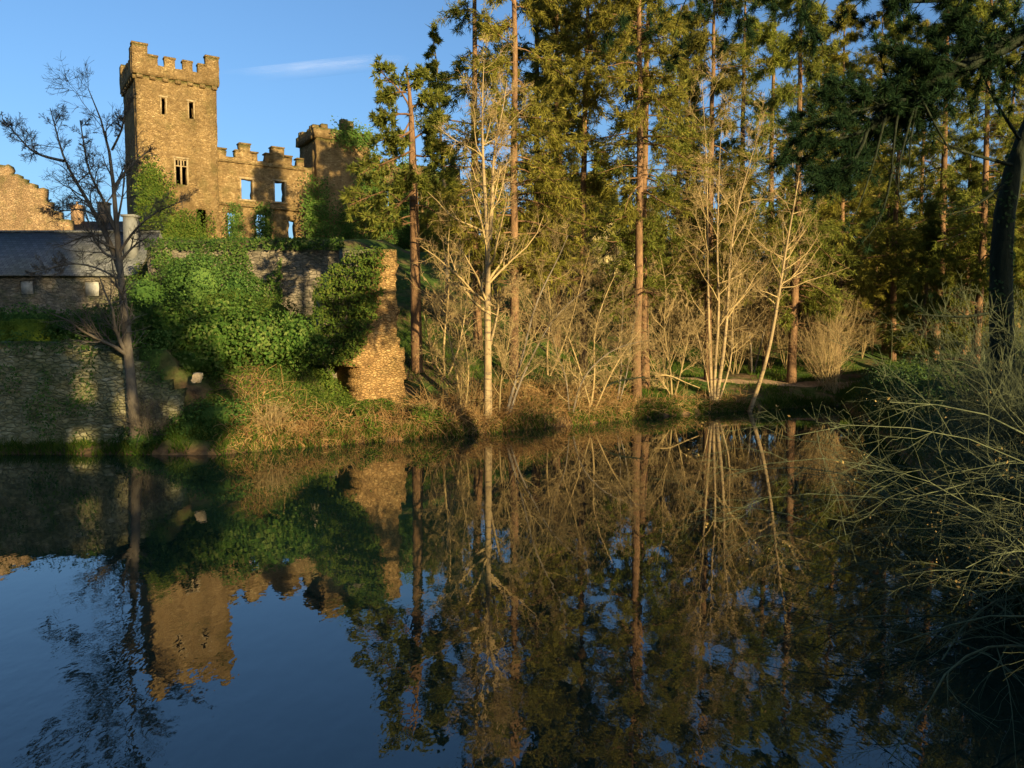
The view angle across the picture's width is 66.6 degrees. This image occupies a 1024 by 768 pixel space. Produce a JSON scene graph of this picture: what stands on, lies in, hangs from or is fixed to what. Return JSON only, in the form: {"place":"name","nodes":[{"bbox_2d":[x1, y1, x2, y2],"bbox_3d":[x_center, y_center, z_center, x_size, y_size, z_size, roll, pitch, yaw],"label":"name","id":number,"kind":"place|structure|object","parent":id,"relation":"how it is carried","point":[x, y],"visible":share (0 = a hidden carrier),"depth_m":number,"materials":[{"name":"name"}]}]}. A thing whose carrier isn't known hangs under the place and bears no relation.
{"place":"outdoors","nodes":[
{"label":"outdoors","id":0,"kind":"place"},
{"bbox_2d":[0,405,1023,767],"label":"river water","id":1,"kind":"structure","parent":0,"point":[526,599],"depth_m":11.10,"materials":[{"name":"blue liquid"}]},
{"bbox_2d":[0,238,1023,613],"bbox_3d":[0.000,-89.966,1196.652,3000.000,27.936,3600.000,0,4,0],"label":"ground","id":2,"kind":"structure","parent":0,"point":[168,364],"depth_m":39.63,"materials":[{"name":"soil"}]},
{"bbox_2d":[0,321,17,340],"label":"clipped shrub","id":3,"kind":"object","parent":2,"relation":"on","point":[6,335],"visible":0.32,"depth_m":30.55,"materials":[{"name":"green plant"}]},
{"bbox_2d":[9,318,49,341],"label":"clipped shrub","id":4,"kind":"object","parent":2,"relation":"on","point":[35,327],"visible":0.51,"depth_m":30.54,"materials":[{"name":"green plant"}]},
{"bbox_2d":[0,164,74,229],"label":"ruined wall","id":5,"kind":"structure","parent":2,"relation":"on","point":[21,198],"depth_m":78.98,"materials":[{"name":"stone"}]},
{"bbox_2d":[0,301,135,341],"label":"garden hedge","id":6,"kind":"object","parent":2,"relation":"on","point":[52,327],"visible":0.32,"depth_m":31.58,"materials":[{"name":"green plant"}]},
{"bbox_2d":[0,214,162,314],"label":"stone shed","id":7,"kind":"structure","parent":2,"relation":"on","point":[19,249],"depth_m":49.94,"materials":[{"name":"stone"}]},
{"bbox_2d":[0,340,186,444],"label":"retaining wall","id":8,"kind":"structure","parent":2,"relation":"on","point":[108,385],"depth_m":26.04,"materials":[{"name":"stone"}]},
{"bbox_2d":[0,329,173,445],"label":"ivy","id":9,"kind":"object","parent":8,"relation":"attached to","point":[77,400],"visible":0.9,"depth_m":25.80,"materials":[{"name":"green plant"}]},
{"bbox_2d":[69,202,122,229],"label":"house","id":10,"kind":"structure","parent":2,"relation":"on","point":[96,224],"depth_m":87.33,"materials":[{"name":"stone"}]},
{"bbox_2d":[0,56,198,437],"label":"alder tree","id":11,"kind":"object","parent":2,"relation":"on","point":[125,342],"visible":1,"depth_m":25.31,"materials":[{"name":"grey plant"}]},
{"bbox_2d":[98,386,180,446],"bbox_3d":[-12.149,1.025,26.157,2.269,2.109,2.536,1,4,17],"label":"twiggy bush","id":12,"kind":"object","parent":2,"relation":"on","point":[148,413],"visible":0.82,"depth_m":25.59,"materials":[{"name":"plant"}]},
{"bbox_2d":[131,257,147,286],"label":"evergreen shrub","id":13,"kind":"object","parent":2,"relation":"on","point":[139,270],"visible":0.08,"depth_m":46.77,"materials":[{"name":"green plant"}]},
{"bbox_2d":[112,255,197,311],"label":"evergreen shrub","id":14,"kind":"object","parent":2,"relation":"on","point":[147,291],"visible":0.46,"depth_m":42.80,"materials":[{"name":"green plant"}]},
{"bbox_2d":[108,393,254,449],"bbox_3d":[-11.050,1.411,26.195,4.791,2.220,1.707,-1,4,-10],"label":"bank shrub","id":15,"kind":"object","parent":2,"relation":"on","point":[220,410],"visible":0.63,"depth_m":25.85,"materials":[{"name":"green plant"}]},
{"bbox_2d":[191,372,202,383],"bbox_3d":[-10.754,-0.203,26.648,0.402,0.391,0.278,0,4,0],"label":"pale stone","id":16,"kind":"object","parent":2,"relation":"on","point":[197,377],"visible":1,"depth_m":26.54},
{"bbox_2d":[83,286,332,379],"bbox_3d":[-10.992,-1.681,28.512,8.696,3.743,3.490,-1,4,-13],"label":"laurel hedge","id":17,"kind":"object","parent":2,"relation":"on","point":[204,342],"visible":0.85,"depth_m":27.77,"materials":[{"name":"green plant"}]},
{"bbox_2d":[162,242,266,318],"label":"evergreen shrub","id":18,"kind":"object","parent":2,"relation":"on","point":[203,278],"visible":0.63,"depth_m":41.84,"materials":[{"name":"green plant"}]},
{"bbox_2d":[147,239,345,315],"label":"terrace wall","id":19,"kind":"structure","parent":2,"relation":"on","point":[302,270],"depth_m":44.94,"materials":[{"name":"stone"}]},
{"bbox_2d":[143,236,344,311],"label":"ivy","id":20,"kind":"object","parent":19,"relation":"attached to","point":[256,240],"visible":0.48,"depth_m":44.60,"materials":[{"name":"green plant"}]},
{"bbox_2d":[200,285,310,320],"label":"evergreen shrub","id":21,"kind":"object","parent":2,"relation":"on","point":[272,303],"visible":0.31,"depth_m":40.29,"materials":[{"name":"green plant"}]},
{"bbox_2d":[242,399,297,434],"bbox_3d":[-8.241,1.112,26.738,2.123,1.196,1.706,0,4,0],"label":"twiggy bush","id":22,"kind":"object","parent":2,"relation":"on","point":[278,414],"visible":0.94,"depth_m":26.66,"materials":[{"name":"plant"}]},
{"bbox_2d":[119,40,460,246],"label":"castle ruin","id":23,"kind":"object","parent":2,"relation":"on","point":[175,114],"visible":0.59,"depth_m":64.15,"materials":[{"name":"stone"}]},
{"bbox_2d":[130,155,216,239],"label":"ivy","id":24,"kind":"object","parent":23,"relation":"attached to","point":[153,191],"visible":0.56,"depth_m":61.71,"materials":[{"name":"green plant"}]},
{"bbox_2d":[221,201,276,238],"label":"ivy","id":25,"kind":"object","parent":23,"relation":"attached to","point":[264,226],"visible":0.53,"depth_m":66.04,"materials":[{"name":"green plant"}]},
{"bbox_2d":[297,116,379,239],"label":"ivy","id":26,"kind":"object","parent":23,"relation":"attached to","point":[322,216],"visible":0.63,"depth_m":68.44,"materials":[{"name":"green plant"}]},
{"bbox_2d":[370,150,440,248],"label":"ivy","id":27,"kind":"object","parent":23,"relation":"attached to","point":[404,237],"visible":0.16,"depth_m":73.94,"materials":[{"name":"green plant"}]},
{"bbox_2d":[192,352,396,443],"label":"ground ivy leaves","id":28,"kind":"object","parent":2,"relation":"on","point":[340,400],"visible":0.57,"depth_m":28.53,"materials":[{"name":"plant"}]},
{"bbox_2d":[315,248,406,404],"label":"buttress wall","id":29,"kind":"structure","parent":2,"relation":"on","point":[384,374],"depth_m":32.19,"materials":[{"name":"stone"}]},
{"bbox_2d":[312,245,389,399],"bbox_3d":[-6.756,-2.491,31.760,3.047,6.425,2.431,2,4,29],"label":"ivy","id":30,"kind":"object","parent":29,"relation":"attached to","point":[350,313],"visible":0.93,"depth_m":31.84,"materials":[{"name":"green plant"}]},
{"bbox_2d":[351,405,384,434],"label":"bank shrub","id":31,"kind":"object","parent":2,"relation":"on","point":[358,412],"visible":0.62,"depth_m":28.57,"materials":[{"name":"green plant"}]},
{"bbox_2d":[337,53,455,373],"bbox_3d":[-5.583,-7.662,35.740,5.779,14.406,4.754,2,4,27],"label":"pine tree","id":32,"kind":"object","parent":2,"relation":"on","point":[414,180],"visible":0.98,"depth_m":34.94,"materials":[{"name":"green plant"}]},
{"bbox_2d":[409,169,441,252],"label":"conifer tree","id":33,"kind":"object","parent":2,"relation":"on","point":[422,215],"visible":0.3,"depth_m":61.77,"materials":[{"name":"plant"}]},
{"bbox_2d":[403,401,447,418],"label":"twiggy bush","id":34,"kind":"object","parent":2,"relation":"on","point":[426,409],"visible":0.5,"depth_m":29.98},
{"bbox_2d":[405,403,453,431],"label":"bank shrub","id":35,"kind":"object","parent":2,"relation":"on","point":[425,416],"visible":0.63,"depth_m":29.58,"materials":[{"name":"green plant"}]},
{"bbox_2d":[421,22,455,302],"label":"conifer tree","id":36,"kind":"object","parent":2,"relation":"on","point":[434,36],"visible":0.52,"depth_m":44.89,"materials":[{"name":"plant"}]},
{"bbox_2d":[398,188,490,374],"bbox_3d":[-2.832,-4.546,36.002,3.861,8.595,4.907,2,4,22],"label":"bare sapling","id":37,"kind":"object","parent":2,"relation":"on","point":[446,304],"visible":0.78,"depth_m":35.77,"materials":[{"name":"plant"}]},
{"bbox_2d":[421,158,468,256],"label":"conifer tree","id":38,"kind":"object","parent":2,"relation":"on","point":[436,239],"visible":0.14,"depth_m":57.07,"materials":[{"name":"plant"}]},
{"bbox_2d":[415,269,488,409],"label":"bare sapling","id":39,"kind":"object","parent":2,"relation":"on","point":[458,356],"visible":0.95,"depth_m":31.38,"materials":[{"name":"plant"}]},
{"bbox_2d":[402,0,531,349],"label":"conifer tree","id":40,"kind":"object","parent":2,"relation":"on","point":[456,12],"visible":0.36,"depth_m":39.17,"materials":[{"name":"plant"}]},
{"bbox_2d":[439,373,494,412],"bbox_3d":[-1.722,0.391,31.499,2.222,1.885,2.855,3,5,33],"label":"twiggy bush","id":41,"kind":"object","parent":2,"relation":"on","point":[467,391],"visible":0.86,"depth_m":31.38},
{"bbox_2d":[208,359,758,453],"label":"undergrowth","id":42,"kind":"object","parent":2,"relation":"on","point":[458,413],"visible":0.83,"depth_m":31.07,"materials":[{"name":"plant"}]},
{"bbox_2d":[412,19,555,418],"bbox_3d":[-1.057,-6.331,30.816,5.090,15.743,4.377,2,5,31],"label":"birch tree","id":43,"kind":"object","parent":2,"relation":"on","point":[487,231],"visible":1,"depth_m":30.82,"materials":[{"name":"beige plant"}]},
{"bbox_2d":[476,278,543,411],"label":"bare sapling","id":44,"kind":"object","parent":2,"relation":"on","point":[498,348],"visible":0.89,"depth_m":31.55,"materials":[{"name":"plant"}]},
{"bbox_2d":[419,0,614,379],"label":"conifer tree","id":45,"kind":"object","parent":2,"relation":"on","point":[494,31],"visible":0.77,"depth_m":35.61,"materials":[{"name":"plant"}]},
{"bbox_2d":[490,217,596,415],"bbox_3d":[1.014,-2.774,32.143,4.685,8.349,3.593,-2,4,-21],"label":"bare sapling","id":46,"kind":"object","parent":2,"relation":"on","point":[517,375],"visible":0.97,"depth_m":31.75,"materials":[{"name":"brown wood"}]},
{"bbox_2d":[494,0,607,332],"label":"conifer tree","id":47,"kind":"object","parent":2,"relation":"on","point":[537,32],"visible":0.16,"depth_m":44.39,"materials":[{"name":"plant"}]},
{"bbox_2d":[504,0,602,258],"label":"conifer tree","id":48,"kind":"object","parent":2,"relation":"on","point":[577,185],"visible":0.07,"depth_m":64.11,"materials":[{"name":"plant"}]},
{"bbox_2d":[523,350,597,397],"bbox_3d":[2.263,-0.383,34.981,3.958,2.388,2.741,0,4,0],"label":"twiggy bush","id":49,"kind":"object","parent":2,"relation":"on","point":[567,377],"visible":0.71,"depth_m":35.04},
{"bbox_2d":[519,211,604,375],"bbox_3d":[2.201,-4.442,38.265,4.440,8.364,3.452,2,4,22],"label":"bare sapling","id":50,"kind":"object","parent":2,"relation":"on","point":[572,307],"visible":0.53,"depth_m":38.37,"materials":[{"name":"plant"}]},
{"bbox_2d":[516,0,619,346],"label":"conifer tree","id":51,"kind":"object","parent":2,"relation":"on","point":[539,79],"visible":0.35,"depth_m":43.22,"materials":[{"name":"plant"}]},
{"bbox_2d":[573,239,596,288],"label":"conifer tree","id":52,"kind":"object","parent":2,"relation":"on","point":[587,243],"visible":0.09,"depth_m":65.24,"materials":[{"name":"plant"}]},
{"bbox_2d":[517,0,655,373],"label":"conifer tree","id":53,"kind":"object","parent":2,"relation":"on","point":[589,102],"visible":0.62,"depth_m":39.43,"materials":[{"name":"plant"}]},
{"bbox_2d":[534,316,666,413],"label":"bare sapling","id":54,"kind":"object","parent":2,"relation":"on","point":[574,374],"visible":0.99,"depth_m":33.52,"materials":[{"name":"plant"}]},
{"bbox_2d":[555,263,653,408],"bbox_3d":[4.155,-2.021,34.312,4.597,6.580,2.754,0,4,0],"label":"bare sapling","id":55,"kind":"object","parent":2,"relation":"on","point":[593,353],"visible":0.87,"depth_m":34.35,"materials":[{"name":"plant"}]},
{"bbox_2d":[589,220,634,276],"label":"gabled house","id":56,"kind":"structure","parent":2,"relation":"on","point":[608,253],"depth_m":77.29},
{"bbox_2d":[588,273,652,399],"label":"bare sapling","id":57,"kind":"object","parent":2,"relation":"on","point":[630,346],"visible":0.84,"depth_m":35.91,"materials":[{"name":"plant"}]},
{"bbox_2d":[598,374,644,393],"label":"fallen branch","id":58,"kind":"object","parent":2,"relation":"on","point":[617,381],"visible":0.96,"depth_m":35.64,"materials":[{"name":"brown wood"}]},
{"bbox_2d":[573,0,703,389],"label":"conifer tree","id":59,"kind":"object","parent":2,"relation":"on","point":[624,241],"visible":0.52,"depth_m":38.64,"materials":[{"name":"plant"}]},
{"bbox_2d":[565,0,722,397],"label":"conifer tree","id":60,"kind":"object","parent":2,"relation":"on","point":[639,73],"visible":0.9,"depth_m":36.03,"materials":[{"name":"plant"}]},
{"bbox_2d":[647,223,690,332],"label":"conifer tree","id":61,"kind":"object","parent":2,"relation":"on","point":[676,316],"visible":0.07,"depth_m":57.02,"materials":[{"name":"plant"}]},
{"bbox_2d":[629,157,716,352],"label":"tree","id":62,"kind":"object","parent":2,"relation":"on","point":[670,277],"visible":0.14,"depth_m":51.60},
{"bbox_2d":[641,251,710,396],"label":"bare sapling","id":63,"kind":"object","parent":2,"relation":"on","point":[665,378],"visible":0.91,"depth_m":38.35,"materials":[{"name":"plant"}]},
{"bbox_2d":[655,369,699,387],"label":"fallen branch","id":64,"kind":"object","parent":2,"relation":"on","point":[670,376],"visible":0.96,"depth_m":38.45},
{"bbox_2d":[647,8,724,337],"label":"conifer tree","id":65,"kind":"object","parent":2,"relation":"on","point":[692,82],"visible":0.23,"depth_m":56.40,"materials":[{"name":"plant"}]},
{"bbox_2d":[647,0,731,334],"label":"conifer tree","id":66,"kind":"object","parent":2,"relation":"on","point":[695,97],"visible":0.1,"depth_m":58.11,"materials":[{"name":"plant"}]},
{"bbox_2d":[680,199,731,335],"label":"conifer tree","id":67,"kind":"object","parent":2,"relation":"on","point":[701,296],"visible":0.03,"depth_m":59.42,"materials":[{"name":"plant"}]},
{"bbox_2d":[407,149,1023,349],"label":"distant woods","id":68,"kind":"object","parent":2,"relation":"on","point":[612,198],"visible":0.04,"depth_m":79.21,"materials":[{"name":"plant"}]},
{"bbox_2d":[648,0,787,380],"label":"conifer tree","id":69,"kind":"object","parent":2,"relation":"on","point":[702,39],"visible":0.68,"depth_m":41.87,"materials":[{"name":"plant"}]},
{"bbox_2d":[459,188,988,378],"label":"undergrowth","id":70,"kind":"object","parent":2,"relation":"on","point":[714,317],"visible":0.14,"depth_m":47.55,"materials":[{"name":"plant"}]},
{"bbox_2d":[662,44,791,402],"bbox_3d":[10.497,-7.758,38.285,6.354,17.630,4.989,1,4,20],"label":"alder tree","id":71,"kind":"object","parent":2,"relation":"on","point":[714,390],"visible":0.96,"depth_m":38.56,"materials":[{"name":"beige plant"}]},
{"bbox_2d":[680,0,786,352],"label":"conifer tree","id":72,"kind":"object","parent":2,"relation":"on","point":[747,48],"visible":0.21,"depth_m":53.99,"materials":[{"name":"plant"}]},
{"bbox_2d":[704,203,788,373],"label":"bare sapling","id":73,"kind":"object","parent":2,"relation":"on","point":[763,331],"visible":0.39,"depth_m":45.80,"materials":[{"name":"brown wood"}]},
{"bbox_2d":[725,0,835,367],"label":"conifer tree","id":74,"kind":"object","parent":2,"relation":"on","point":[773,39],"visible":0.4,"depth_m":48.69,"materials":[{"name":"plant"}]},
{"bbox_2d":[730,125,851,411],"bbox_3d":[13.640,-5.697,38.431,5.622,15.068,3.768,-1,4,-15],"label":"birch tree","id":75,"kind":"object","parent":2,"relation":"on","point":[775,306],"visible":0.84,"depth_m":38.37,"materials":[{"name":"beige plant"}]},
{"bbox_2d":[748,0,864,384],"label":"conifer tree","id":76,"kind":"object","parent":2,"relation":"on","point":[786,93],"visible":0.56,"depth_m":42.86,"materials":[{"name":"plant"}]},
{"bbox_2d":[597,0,1023,255],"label":"pine tree","id":77,"kind":"object","parent":2,"relation":"on","point":[898,102],"visible":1,"depth_m":11.52,"materials":[{"name":"green plant"}]},
{"bbox_2d":[778,211,857,343],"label":"conifer tree","id":78,"kind":"object","parent":2,"relation":"on","point":[780,325],"visible":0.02,"depth_m":56.03,"materials":[{"name":"plant"}]},
{"bbox_2d":[790,17,848,222],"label":"conifer tree","id":79,"kind":"object","parent":2,"relation":"on","point":[825,72],"visible":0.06,"depth_m":61.91,"materials":[{"name":"plant"}]},
{"bbox_2d":[765,281,874,393],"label":"twiggy bush","id":80,"kind":"object","parent":2,"relation":"on","point":[823,354],"visible":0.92,"depth_m":42.90,"materials":[{"name":"plant"}]},
{"bbox_2d":[778,198,877,360],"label":"bare sapling","id":81,"kind":"object","parent":2,"relation":"on","point":[850,321],"visible":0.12,"depth_m":49.54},
{"bbox_2d":[651,312,1023,767],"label":"willow bush","id":82,"kind":"object","parent":2,"relation":"on","point":[968,570],"visible":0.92,"depth_m":10.15,"materials":[{"name":"green plant"}]},
{"bbox_2d":[776,0,910,372],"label":"conifer tree","id":83,"kind":"object","parent":2,"relation":"on","point":[858,281],"visible":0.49,"depth_m":46.83,"materials":[{"name":"plant"}]},
{"bbox_2d":[844,179,883,332],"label":"conifer tree","id":84,"kind":"object","parent":2,"relation":"on","point":[848,217],"visible":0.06,"depth_m":59.26,"materials":[{"name":"plant"}]},
{"bbox_2d":[838,5,914,341],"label":"conifer tree","id":85,"kind":"object","parent":2,"relation":"on","point":[873,59],"visible":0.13,"depth_m":54.61,"materials":[{"name":"plant"}]},
{"bbox_2d":[842,153,920,351],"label":"conifer tree","id":86,"kind":"object","parent":2,"relation":"on","point":[889,212],"visible":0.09,"depth_m":52.24,"materials":[{"name":"plant"}]},
{"bbox_2d":[831,15,935,360],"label":"conifer tree","id":87,"kind":"object","parent":2,"relation":"on","point":[891,299],"visible":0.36,"depth_m":49.13,"materials":[{"name":"plant"}]},
{"bbox_2d":[850,348,981,466],"bbox_3d":[15.190,0.829,29.204,3.743,4.311,18.872,1,4,18],"label":"evergreen shrub","id":88,"kind":"object","parent":2,"relation":"on","point":[909,379],"visible":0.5,"depth_m":26.77,"materials":[{"name":"green plant"}]},
{"bbox_2d":[874,18,962,264],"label":"conifer tree","id":89,"kind":"object","parent":2,"relation":"on","point":[927,22],"visible":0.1,"depth_m":60.46,"materials":[{"name":"plant"}]},
{"bbox_2d":[874,197,984,364],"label":"conifer tree","id":90,"kind":"object","parent":2,"relation":"on","point":[925,254],"visible":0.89,"depth_m":42.38,"materials":[{"name":"plant"}]},
{"bbox_2d":[855,269,1023,440],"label":"twiggy bush","id":91,"kind":"object","parent":2,"relation":"on","point":[966,332],"visible":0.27,"depth_m":17.57,"materials":[{"name":"green plant"}]},
{"bbox_2d":[861,342,1023,570],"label":"twiggy bush","id":92,"kind":"object","parent":2,"relation":"on","point":[954,450],"visible":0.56,"depth_m":12.12,"materials":[{"name":"green plant"}]},
{"bbox_2d":[864,284,1023,511],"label":"twiggy bush","id":93,"kind":"object","parent":2,"relation":"on","point":[1019,350],"visible":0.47,"depth_m":13.36,"materials":[{"name":"green plant"}]},
{"bbox_2d":[876,0,1022,358],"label":"conifer tree","id":94,"kind":"object","parent":2,"relation":"on","point":[943,175],"visible":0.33,"depth_m":45.41,"materials":[{"name":"plant"}]},
{"bbox_2d":[885,339,1023,495],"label":"twiggy bush","id":95,"kind":"object","parent":2,"relation":"on","point":[921,433],"visible":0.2,"depth_m":14.76,"materials":[{"name":"green plant"}]},
{"bbox_2d":[903,74,1023,535],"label":"pine tree","id":96,"kind":"object","parent":2,"relation":"on","point":[1000,265],"visible":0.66,"depth_m":14.23,"materials":[{"name":"brown plant"}]},
{"bbox_2d":[914,130,1022,354],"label":"conifer tree","id":97,"kind":"object","parent":2,"relation":"on","point":[973,164],"visible":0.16,"depth_m":48.06,"materials":[{"name":"plant"}]},
{"bbox_2d":[926,408,1023,555],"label":"evergreen shrub","id":98,"kind":"object","parent":2,"relation":"on","point":[969,479],"visible":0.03,"depth_m":16.66,"materials":[{"name":"green plant"}]},
{"bbox_2d":[931,0,1023,362],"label":"conifer tree","id":99,"kind":"object","parent":2,"relation":"on","point":[969,221],"visible":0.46,"depth_m":40.94,"materials":[{"name":"plant"}]},
{"bbox_2d":[955,45,1023,318],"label":"conifer tree","id":100,"kind":"object","parent":2,"relation":"on","point":[997,149],"visible":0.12,"depth_m":43.90,"materials":[{"name":"plant"}]},
{"bbox_2d":[957,337,1023,419],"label":"evergreen shrub","id":101,"kind":"object","parent":2,"relation":"on","point":[984,374],"visible":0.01,"depth_m":23.72,"materials":[{"name":"green plant"}]},
{"bbox_2d":[970,135,1023,344],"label":"conifer tree","id":102,"kind":"object","parent":2,"relation":"on","point":[998,184],"visible":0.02,"depth_m":52.18,"materials":[{"name":"plant"}]},
{"bbox_2d":[976,47,1023,208],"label":"conifer tree","id":103,"kind":"object","parent":2,"relation":"on","point":[1019,103],"visible":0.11,"depth_m":58.71,"materials":[{"name":"plant"}]},
{"bbox_2d":[983,175,1023,355],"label":"conifer tree","id":104,"kind":"object","parent":2,"relation":"on","point":[1019,262],"visible":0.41,"depth_m":38.12,"materials":[{"name":"plant"}]},
{"bbox_2d":[0,0,1023,260],"label":"sky","id":105,"kind":"structure","parent":0,"point":[286,67],"materials":[{"name":"blue"}]},
{"bbox_2d":[619,360,910,388],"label":"earth path","id":106,"kind":"structure","parent":0,"point":[800,384],"depth_m":43.74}
]}

